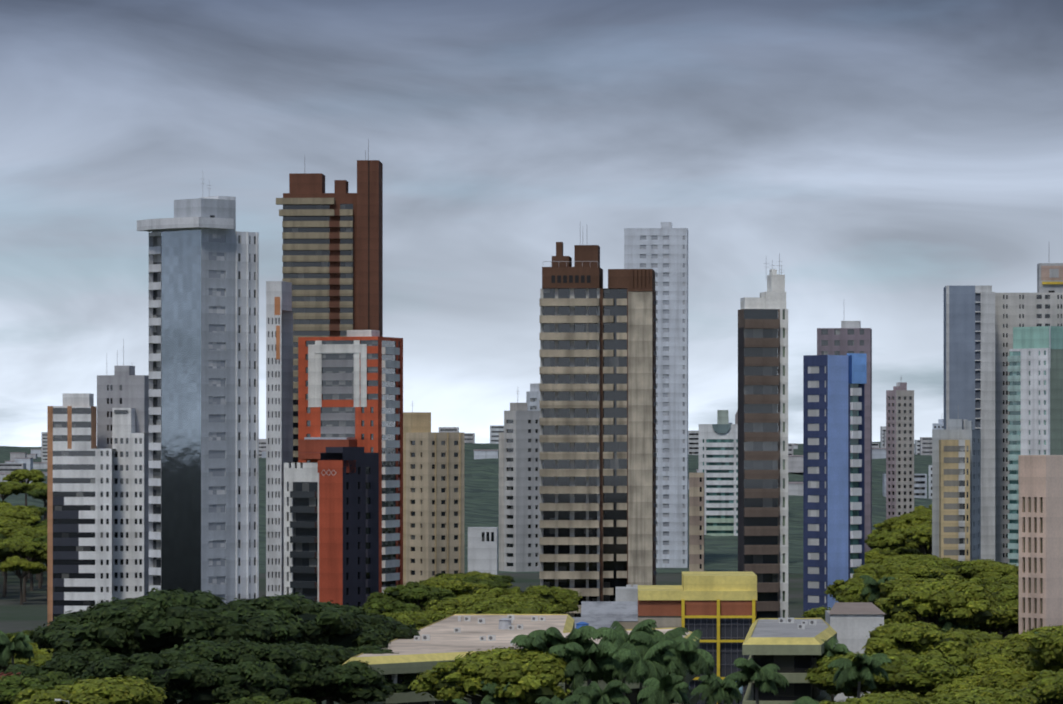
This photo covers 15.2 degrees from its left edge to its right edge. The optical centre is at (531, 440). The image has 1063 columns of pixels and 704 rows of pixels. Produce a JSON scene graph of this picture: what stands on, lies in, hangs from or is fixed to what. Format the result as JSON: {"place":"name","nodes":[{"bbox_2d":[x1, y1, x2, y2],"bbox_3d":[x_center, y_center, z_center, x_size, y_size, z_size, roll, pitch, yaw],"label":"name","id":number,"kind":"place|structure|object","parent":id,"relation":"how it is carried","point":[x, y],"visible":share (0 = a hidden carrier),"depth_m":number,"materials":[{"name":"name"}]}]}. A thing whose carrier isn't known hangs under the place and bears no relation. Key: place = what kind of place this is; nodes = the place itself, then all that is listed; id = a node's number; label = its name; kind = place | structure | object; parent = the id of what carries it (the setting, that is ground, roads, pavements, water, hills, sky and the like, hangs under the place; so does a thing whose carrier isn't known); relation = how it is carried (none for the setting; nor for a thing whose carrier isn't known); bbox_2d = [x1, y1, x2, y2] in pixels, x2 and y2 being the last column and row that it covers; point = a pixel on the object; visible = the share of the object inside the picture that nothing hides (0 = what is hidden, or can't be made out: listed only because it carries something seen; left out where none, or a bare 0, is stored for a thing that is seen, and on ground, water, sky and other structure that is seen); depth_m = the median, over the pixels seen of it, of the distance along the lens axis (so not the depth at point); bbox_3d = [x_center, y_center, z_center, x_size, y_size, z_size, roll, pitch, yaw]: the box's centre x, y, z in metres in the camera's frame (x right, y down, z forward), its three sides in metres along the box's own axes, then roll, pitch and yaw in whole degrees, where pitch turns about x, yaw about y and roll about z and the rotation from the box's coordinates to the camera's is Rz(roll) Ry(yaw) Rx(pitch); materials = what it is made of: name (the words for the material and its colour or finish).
{"place":"outdoors","nodes":[
{"label":"outdoors","id":0,"kind":"place"},
{"bbox_2d":[0,630,34,666],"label":"palm","id":1,"kind":"object","parent":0,"point":[19,646],"visible":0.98,"depth_m":512.71,"materials":[{"name":"plant"}]},
{"bbox_2d":[0,508,41,526],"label":"tree","id":2,"kind":"object","parent":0,"point":[30,517],"visible":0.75,"depth_m":1297.75,"materials":[{"name":"green plant"}]},
{"bbox_2d":[0,541,46,601],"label":"tree","id":3,"kind":"object","parent":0,"point":[31,550],"visible":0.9,"depth_m":1018.53,"materials":[{"name":"green plant"}]},
{"bbox_2d":[0,556,46,604],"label":"tree","id":4,"kind":"object","parent":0,"point":[14,563],"visible":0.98,"depth_m":1002.79,"materials":[{"name":"green plant"}]},
{"bbox_2d":[9,653,52,666],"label":"tree","id":5,"kind":"object","parent":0,"point":[39,659],"visible":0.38,"depth_m":553.00,"materials":[{"name":"green plant"}]},
{"bbox_2d":[0,670,77,703],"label":"tree","id":6,"kind":"object","parent":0,"point":[11,686],"visible":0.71,"depth_m":410.60,"materials":[{"name":"green plant"}]},
{"bbox_2d":[27,597,124,658],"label":"tree","id":7,"kind":"object","parent":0,"point":[40,635],"visible":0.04,"depth_m":495.63,"materials":[{"name":"leaf"},{"name":"wood"}]},
{"bbox_2d":[47,393,111,625],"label":"building","id":8,"kind":"structure","parent":0,"point":[79,520],"depth_m":883.02,"materials":[{"name":"paint"}]},
{"bbox_2d":[11,674,171,703],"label":"tree","id":9,"kind":"object","parent":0,"point":[125,690],"visible":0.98,"depth_m":397.52,"materials":[{"name":"leaf"},{"name":"wood"}]},
{"bbox_2d":[97,339,148,595],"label":"building","id":10,"kind":"structure","parent":0,"point":[123,386],"depth_m":896.05,"materials":[{"name":"paint"}]},
{"bbox_2d":[137,183,258,604],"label":"building","id":11,"kind":"structure","parent":0,"point":[203,394],"depth_m":678.26,"materials":[{"name":"glass"}]},
{"bbox_2d":[212,694,315,703],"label":"tree","id":12,"kind":"object","parent":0,"point":[263,699],"visible":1,"depth_m":413.94,"materials":[{"name":"green plant"}]},
{"bbox_2d":[266,281,292,595],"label":"building","id":13,"kind":"structure","parent":0,"point":[279,382],"depth_m":894.33,"materials":[{"name":"paint"}]},
{"bbox_2d":[298,330,402,593],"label":"building","id":14,"kind":"structure","parent":0,"point":[350,389],"depth_m":896.90,"materials":[{"name":"paint"}]},
{"bbox_2d":[362,598,422,614],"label":"tree","id":15,"kind":"object","parent":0,"point":[377,605],"visible":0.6,"depth_m":674.67,"materials":[{"name":"green plant"}]},
{"bbox_2d":[367,581,456,610],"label":"tree","id":16,"kind":"object","parent":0,"point":[415,592],"visible":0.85,"depth_m":714.27,"materials":[{"name":"green plant"}]},
{"bbox_2d":[380,610,452,627],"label":"tree","id":17,"kind":"object","parent":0,"point":[414,619],"visible":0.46,"depth_m":626.13,"materials":[{"name":"green plant"}]},
{"bbox_2d":[403,400,463,584],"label":"building","id":18,"kind":"structure","parent":0,"point":[433,503],"depth_m":996.98,"materials":[{"name":"paint"}]},
{"bbox_2d":[418,576,489,596],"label":"tree","id":19,"kind":"object","parent":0,"point":[457,587],"visible":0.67,"depth_m":733.16,"materials":[{"name":"green plant"}]},
{"bbox_2d":[423,592,497,611],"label":"tree","id":20,"kind":"object","parent":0,"point":[460,601],"visible":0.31,"depth_m":673.68,"materials":[{"name":"green plant"}]},
{"bbox_2d":[0,442,931,573],"bbox_3d":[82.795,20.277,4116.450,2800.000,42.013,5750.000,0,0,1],"label":"hills","id":21,"kind":"structure","parent":0,"point":[481,492],"depth_m":1805.76,"materials":[{"name":"green plant"}]},
{"bbox_2d":[0,481,29,500],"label":"tree","id":22,"kind":"object","parent":21,"relation":"on","point":[7,488],"visible":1,"depth_m":1441.74,"materials":[{"name":"green plant"}]},
{"bbox_2d":[2,469,45,505],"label":"tree","id":23,"kind":"object","parent":21,"relation":"on","point":[32,475],"visible":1,"depth_m":1478.47,"materials":[{"name":"green plant"}]},
{"bbox_2d":[0,425,931,497],"bbox_3d":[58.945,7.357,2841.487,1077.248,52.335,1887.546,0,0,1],"label":"buildings","id":24,"kind":"structure","parent":21,"relation":"on","point":[923,446],"depth_m":2584.06,"materials":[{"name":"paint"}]},
{"bbox_2d":[689,473,703,570],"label":"building","id":25,"kind":"structure","parent":21,"relation":"on","point":[696,521],"depth_m":1241.51,"materials":[{"name":"paint"}]},
{"bbox_2d":[699,410,737,535],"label":"building","id":26,"kind":"structure","parent":21,"relation":"on","point":[718,454],"depth_m":1581.16,"materials":[{"name":"paint"}]},
{"bbox_2d":[468,527,497,574],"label":"building","id":27,"kind":"structure","parent":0,"point":[482,549],"depth_m":1092.87,"materials":[{"name":"paint"}]},
{"bbox_2d":[481,680,525,703],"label":"palm","id":28,"kind":"object","parent":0,"point":[490,688],"visible":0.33,"depth_m":435.84,"materials":[{"name":"plant"}]},
{"bbox_2d":[463,592,549,611],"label":"tree","id":29,"kind":"object","parent":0,"point":[511,599],"visible":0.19,"depth_m":655.47,"materials":[{"name":"green plant"}]},
{"bbox_2d":[0,573,1014,703],"bbox_3d":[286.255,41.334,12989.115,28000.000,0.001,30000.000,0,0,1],"label":"ground","id":30,"kind":"structure","parent":0,"point":[30,613],"depth_m":1058.88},
{"bbox_2d":[0,647,116,678],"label":"tree","id":31,"kind":"object","parent":30,"relation":"on","point":[72,663],"visible":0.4,"depth_m":459.22,"materials":[{"name":"leaf"},{"name":"wood"}]},
{"bbox_2d":[112,408,143,600],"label":"building","id":32,"kind":"structure","parent":30,"relation":"on","point":[127,511],"depth_m":888.71,"materials":[{"name":"paint"}]},
{"bbox_2d":[72,648,251,703],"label":"tree","id":33,"kind":"object","parent":30,"relation":"on","point":[172,672],"visible":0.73,"depth_m":437.47,"materials":[{"name":"green plant"}]},
{"bbox_2d":[47,587,308,702],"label":"tree","id":34,"kind":"object","parent":30,"relation":"on","point":[156,621],"visible":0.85,"depth_m":465.97,"materials":[{"name":"green plant"}]},
{"bbox_2d":[159,638,306,701],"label":"tree","id":35,"kind":"object","parent":30,"relation":"on","point":[253,668],"visible":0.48,"depth_m":445.00,"materials":[{"name":"green plant"}]},
{"bbox_2d":[228,592,392,647],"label":"tree","id":36,"kind":"object","parent":30,"relation":"on","point":[336,626],"visible":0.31,"depth_m":480.77,"materials":[{"name":"green plant"}]},
{"bbox_2d":[263,641,394,703],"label":"tree","id":37,"kind":"object","parent":30,"relation":"on","point":[321,673],"visible":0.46,"depth_m":452.86,"materials":[{"name":"green plant"}]},
{"bbox_2d":[276,139,382,462],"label":"building","id":38,"kind":"structure","parent":30,"relation":"on","point":[332,258],"depth_m":1072.64,"materials":[{"name":"paint"}]},
{"bbox_2d":[284,447,378,607],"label":"building","id":39,"kind":"structure","parent":30,"relation":"on","point":[331,523],"depth_m":797.14,"materials":[{"name":"paint"}]},
{"bbox_2d":[304,644,418,703],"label":"tree","id":40,"kind":"object","parent":30,"relation":"on","point":[405,677],"visible":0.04,"depth_m":469.14,"materials":[{"name":"green plant"}]},
{"bbox_2d":[313,600,419,703],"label":"tree","id":41,"kind":"object","parent":30,"relation":"on","point":[391,628],"visible":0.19,"depth_m":504.21,"materials":[{"name":"leaf"},{"name":"bark"}]},
{"bbox_2d":[408,646,572,703],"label":"yard tree","id":42,"kind":"object","parent":30,"relation":"on","point":[534,674],"visible":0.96,"depth_m":438.55,"materials":[{"name":"leaf"},{"name":"bark"}]},
{"bbox_2d":[499,391,539,571],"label":"building","id":43,"kind":"structure","parent":30,"relation":"on","point":[519,496],"depth_m":1255.75,"materials":[{"name":"paint"}]},
{"bbox_2d":[526,383,539,410],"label":"building","id":44,"kind":"structure","parent":30,"relation":"on","point":[532,397],"depth_m":1501.00,"materials":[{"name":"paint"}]},
{"bbox_2d":[624,222,687,567],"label":"building","id":45,"kind":"structure","parent":30,"relation":"on","point":[662,252],"depth_m":1291.80,"materials":[{"name":"paint"}]},
{"bbox_2d":[803,353,866,617],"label":"building","id":46,"kind":"structure","parent":30,"relation":"on","point":[833,468],"depth_m":834.29,"materials":[{"name":"paint"}]},
{"bbox_2d":[886,382,913,519],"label":"building","id":47,"kind":"structure","parent":30,"relation":"on","point":[899,449],"depth_m":1391.97,"materials":[{"name":"paint"}]},
{"bbox_2d":[939,440,969,561],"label":"building","id":48,"kind":"structure","parent":30,"relation":"on","point":[954,499],"depth_m":990.28,"materials":[{"name":"paint"}]},
{"bbox_2d":[944,285,994,560],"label":"building","id":49,"kind":"structure","parent":30,"relation":"on","point":[969,353],"depth_m":1239.67,"materials":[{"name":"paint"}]},
{"bbox_2d":[995,263,1062,563],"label":"building","id":50,"kind":"structure","parent":30,"relation":"on","point":[1043,306],"depth_m":1255.24,"materials":[{"name":"paint"}]},
{"bbox_2d":[1008,326,1062,565],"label":"building","id":51,"kind":"structure","parent":30,"relation":"on","point":[1035,390],"depth_m":1194.38,"materials":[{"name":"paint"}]},
{"bbox_2d":[462,599,564,613],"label":"tree","id":52,"kind":"object","parent":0,"point":[519,607],"visible":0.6,"depth_m":627.43,"materials":[{"name":"green plant"}]},
{"bbox_2d":[340,614,699,703],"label":"building","id":53,"kind":"structure","parent":0,"point":[450,638],"depth_m":495.88,"materials":[{"name":"beige concrete"}]},
{"bbox_2d":[479,585,581,613],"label":"tree","id":54,"kind":"object","parent":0,"point":[567,599],"visible":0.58,"depth_m":711.38,"materials":[{"name":"green plant"}]},
{"bbox_2d":[0,0,1062,446],"label":"sky","id":55,"kind":"structure","parent":0,"point":[892,154],"materials":[{"name":"grey"}]},
{"bbox_2d":[510,634,582,682],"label":"palm","id":56,"kind":"object","parent":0,"point":[523,641],"visible":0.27,"depth_m":442.69,"materials":[{"name":"plant"}]},
{"bbox_2d":[535,695,582,703],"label":"palm","id":57,"kind":"object","parent":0,"point":[571,699],"visible":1,"depth_m":428.66,"materials":[{"name":"plant"}]},
{"bbox_2d":[527,625,602,697],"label":"palm","id":58,"kind":"object","parent":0,"point":[554,636],"visible":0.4,"depth_m":445.25,"materials":[{"name":"leaf"},{"name":"bark"}]},
{"bbox_2d":[548,641,621,691],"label":"palm","id":59,"kind":"object","parent":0,"point":[593,662],"visible":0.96,"depth_m":440.51,"materials":[{"name":"leaf"},{"name":"bark"}]},
{"bbox_2d":[539,242,656,616],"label":"building","id":60,"kind":"structure","parent":0,"point":[597,442],"depth_m":742.55,"materials":[{"name":"paint"}]},
{"bbox_2d":[572,680,631,703],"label":"palm","id":61,"kind":"object","parent":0,"point":[597,694],"visible":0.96,"depth_m":431.22,"materials":[{"name":"plant"}]},
{"bbox_2d":[572,601,637,628],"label":"building sheds","id":62,"kind":"object","parent":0,"point":[600,614],"visible":0.12,"depth_m":605.57,"materials":[{"name":"paint"}]},
{"bbox_2d":[616,585,637,600],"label":"white building","id":63,"kind":"structure","parent":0,"point":[628,593],"depth_m":652.09,"materials":[{"name":"paint"}]},
{"bbox_2d":[591,619,663,703],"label":"palm","id":64,"kind":"object","parent":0,"point":[617,635],"visible":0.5,"depth_m":446.44,"materials":[{"name":"leaf"},{"name":"bark"}]},
{"bbox_2d":[612,640,676,703],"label":"palm","id":65,"kind":"object","parent":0,"point":[635,666],"visible":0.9,"depth_m":439.17,"materials":[{"name":"leaf"},{"name":"bark"}]},
{"bbox_2d":[629,627,693,679],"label":"palm","id":66,"kind":"object","parent":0,"point":[643,644],"visible":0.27,"depth_m":443.60,"materials":[{"name":"plant"}]},
{"bbox_2d":[637,673,689,703],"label":"palm","id":67,"kind":"object","parent":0,"point":[670,686],"visible":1,"depth_m":430.52,"materials":[{"name":"plant"}]},
{"bbox_2d":[651,630,714,692],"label":"palm","id":68,"kind":"object","parent":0,"point":[682,654],"visible":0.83,"depth_m":440.64,"materials":[{"name":"plant"}]},
{"bbox_2d":[638,571,756,703],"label":"low building","id":69,"kind":"structure","parent":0,"point":[717,609],"depth_m":566.79,"materials":[{"name":"paint"}]},
{"bbox_2d":[690,672,743,703],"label":"palm","id":70,"kind":"object","parent":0,"point":[718,689],"visible":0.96,"depth_m":460.90,"materials":[{"name":"plant"}]},
{"bbox_2d":[734,658,788,703],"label":"palm","id":71,"kind":"object","parent":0,"point":[767,678],"visible":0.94,"depth_m":470.94,"materials":[{"name":"plant"}]},
{"bbox_2d":[738,253,787,619],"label":"building","id":72,"kind":"structure","parent":0,"point":[763,437],"depth_m":652.21,"materials":[{"name":"paint"}]},
{"bbox_2d":[742,618,836,703],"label":"building","id":73,"kind":"structure","parent":0,"point":[790,647],"depth_m":485.92,"materials":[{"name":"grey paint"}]},
{"bbox_2d":[813,635,851,701],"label":"palm","id":74,"kind":"object","parent":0,"point":[838,649],"visible":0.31,"depth_m":491.14,"materials":[{"name":"plant"}]},
{"bbox_2d":[817,321,871,551],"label":"building","id":75,"kind":"structure","parent":0,"point":[849,337],"depth_m":1090.88,"materials":[{"name":"paint"}]},
{"bbox_2d":[831,581,877,601],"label":"tree","id":76,"kind":"object","parent":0,"point":[847,593],"visible":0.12,"depth_m":712.70,"materials":[{"name":"green plant"}]},
{"bbox_2d":[825,602,884,701],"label":"white building","id":77,"kind":"structure","parent":0,"point":[852,624],"depth_m":591.35,"materials":[{"name":"paint"}]},
{"bbox_2d":[824,574,888,598],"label":"tree","id":78,"kind":"object","parent":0,"point":[832,589],"visible":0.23,"depth_m":760.50,"materials":[{"name":"green plant"}]},
{"bbox_2d":[827,653,891,697],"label":"palm","id":79,"kind":"object","parent":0,"point":[859,670],"visible":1,"depth_m":460.28,"materials":[{"name":"plant"}]},
{"bbox_2d":[805,652,926,695],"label":"tree","id":80,"kind":"object","parent":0,"point":[815,676],"visible":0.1,"depth_m":482.02,"materials":[{"name":"green plant"}]},
{"bbox_2d":[817,690,930,703],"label":"tree","id":81,"kind":"object","parent":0,"point":[870,698],"visible":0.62,"depth_m":416.37,"materials":[{"name":"green plant"}]},
{"bbox_2d":[859,575,895,601],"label":"palm","id":82,"kind":"object","parent":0,"point":[871,590],"visible":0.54,"depth_m":689.09,"materials":[{"name":"plant"}]},
{"bbox_2d":[867,547,921,555],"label":"tree","id":83,"kind":"object","parent":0,"point":[901,551],"visible":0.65,"depth_m":1056.96,"materials":[{"name":"green plant"}]},
{"bbox_2d":[865,531,931,549],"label":"tree","id":84,"kind":"object","parent":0,"point":[879,540],"visible":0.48,"depth_m":1072.92,"materials":[{"name":"green plant"}]},
{"bbox_2d":[822,652,977,697],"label":"tree","id":85,"kind":"object","parent":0,"point":[918,674],"visible":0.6,"depth_m":465.96,"materials":[{"name":"leaf"},{"name":"wood"}]},
{"bbox_2d":[888,524,931,554],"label":"tree","id":86,"kind":"object","parent":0,"point":[915,536],"visible":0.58,"depth_m":1043.97,"materials":[{"name":"green plant"}]},
{"bbox_2d":[893,512,931,524],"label":"tree","id":87,"kind":"object","parent":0,"point":[907,518],"visible":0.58,"depth_m":1275.87,"materials":[{"name":"green plant"}]},
{"bbox_2d":[873,561,963,582],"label":"tree","id":88,"kind":"object","parent":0,"point":[896,569],"visible":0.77,"depth_m":757.76,"materials":[{"name":"green plant"}]},
{"bbox_2d":[861,619,978,660],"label":"tree","id":89,"kind":"object","parent":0,"point":[915,638],"visible":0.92,"depth_m":524.10,"materials":[{"name":"green plant"}]},
{"bbox_2d":[878,575,971,611],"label":"tree","id":90,"kind":"object","parent":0,"point":[887,587],"visible":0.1,"depth_m":656.59,"materials":[{"name":"green plant"}]},
{"bbox_2d":[874,693,994,703],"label":"tree","id":91,"kind":"object","parent":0,"point":[973,699],"visible":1,"depth_m":398.19,"materials":[{"name":"green plant"}]},
{"bbox_2d":[874,580,1000,629],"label":"tree","id":92,"kind":"object","parent":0,"point":[965,603],"visible":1,"depth_m":609.51,"materials":[{"name":"leaf"},{"name":"wood"}]},
{"bbox_2d":[900,558,980,579],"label":"tree","id":93,"kind":"object","parent":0,"point":[965,569],"visible":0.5,"depth_m":824.65,"materials":[{"name":"green plant"}]},
{"bbox_2d":[923,680,975,699],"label":"tree","id":94,"kind":"object","parent":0,"point":[954,685],"visible":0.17,"depth_m":445.13,"materials":[{"name":"green plant"}]},
{"bbox_2d":[932,419,980,560],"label":"building","id":95,"kind":"structure","parent":0,"point":[959,429],"depth_m":1001.89,"materials":[{"name":"paint"}]},
{"bbox_2d":[938,614,979,632],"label":"tree","id":96,"kind":"object","parent":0,"point":[947,624],"visible":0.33,"depth_m":609.64,"materials":[{"name":"plant"}]},
{"bbox_2d":[919,667,1034,697],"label":"tree","id":97,"kind":"object","parent":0,"point":[1013,678],"visible":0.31,"depth_m":466.03,"materials":[{"name":"green plant"}]},
{"bbox_2d":[922,684,1041,703],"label":"tree","id":98,"kind":"object","parent":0,"point":[1000,695],"visible":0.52,"depth_m":421.81,"materials":[{"name":"green plant"}]},
{"bbox_2d":[965,575,1018,638],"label":"tree","id":99,"kind":"object","parent":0,"point":[997,580],"visible":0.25,"depth_m":761.05,"materials":[{"name":"green plant"}]},
{"bbox_2d":[973,604,1018,637],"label":"tree","id":100,"kind":"object","parent":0,"point":[1007,619],"visible":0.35,"depth_m":625.91,"materials":[{"name":"green plant"}]},
{"bbox_2d":[973,561,1018,635],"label":"tree","id":101,"kind":"object","parent":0,"point":[998,569],"visible":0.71,"depth_m":817.37,"materials":[{"name":"green plant"}]},
{"bbox_2d":[957,644,1035,665],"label":"tree","id":102,"kind":"object","parent":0,"point":[972,654],"visible":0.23,"depth_m":510.22,"materials":[{"name":"green plant"}]},
{"bbox_2d":[984,583,1018,606],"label":"tree","id":103,"kind":"object","parent":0,"point":[1004,594],"visible":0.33,"depth_m":649.46,"materials":[{"name":"green plant"}]},
{"bbox_2d":[973,632,1034,647],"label":"tree","id":104,"kind":"object","parent":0,"point":[1019,639],"visible":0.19,"depth_m":526.30,"materials":[{"name":"green plant"}]},
{"bbox_2d":[970,654,1039,677],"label":"tree","id":105,"kind":"object","parent":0,"point":[986,665],"visible":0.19,"depth_m":486.51,"materials":[{"name":"green plant"}]},
{"bbox_2d":[1016,669,1062,703],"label":"tree","id":106,"kind":"object","parent":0,"point":[1046,686],"visible":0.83,"depth_m":433.75,"materials":[{"name":"green plant"}]},
{"bbox_2d":[1018,455,1062,633],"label":"building","id":107,"kind":"structure","parent":0,"point":[1040,479],"depth_m":592.45,"materials":[{"name":"paint"}]},
{"bbox_2d":[1021,625,1062,673],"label":"tree","id":108,"kind":"object","parent":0,"point":[1045,647],"visible":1,"depth_m":465.40,"materials":[{"name":"green plant"}]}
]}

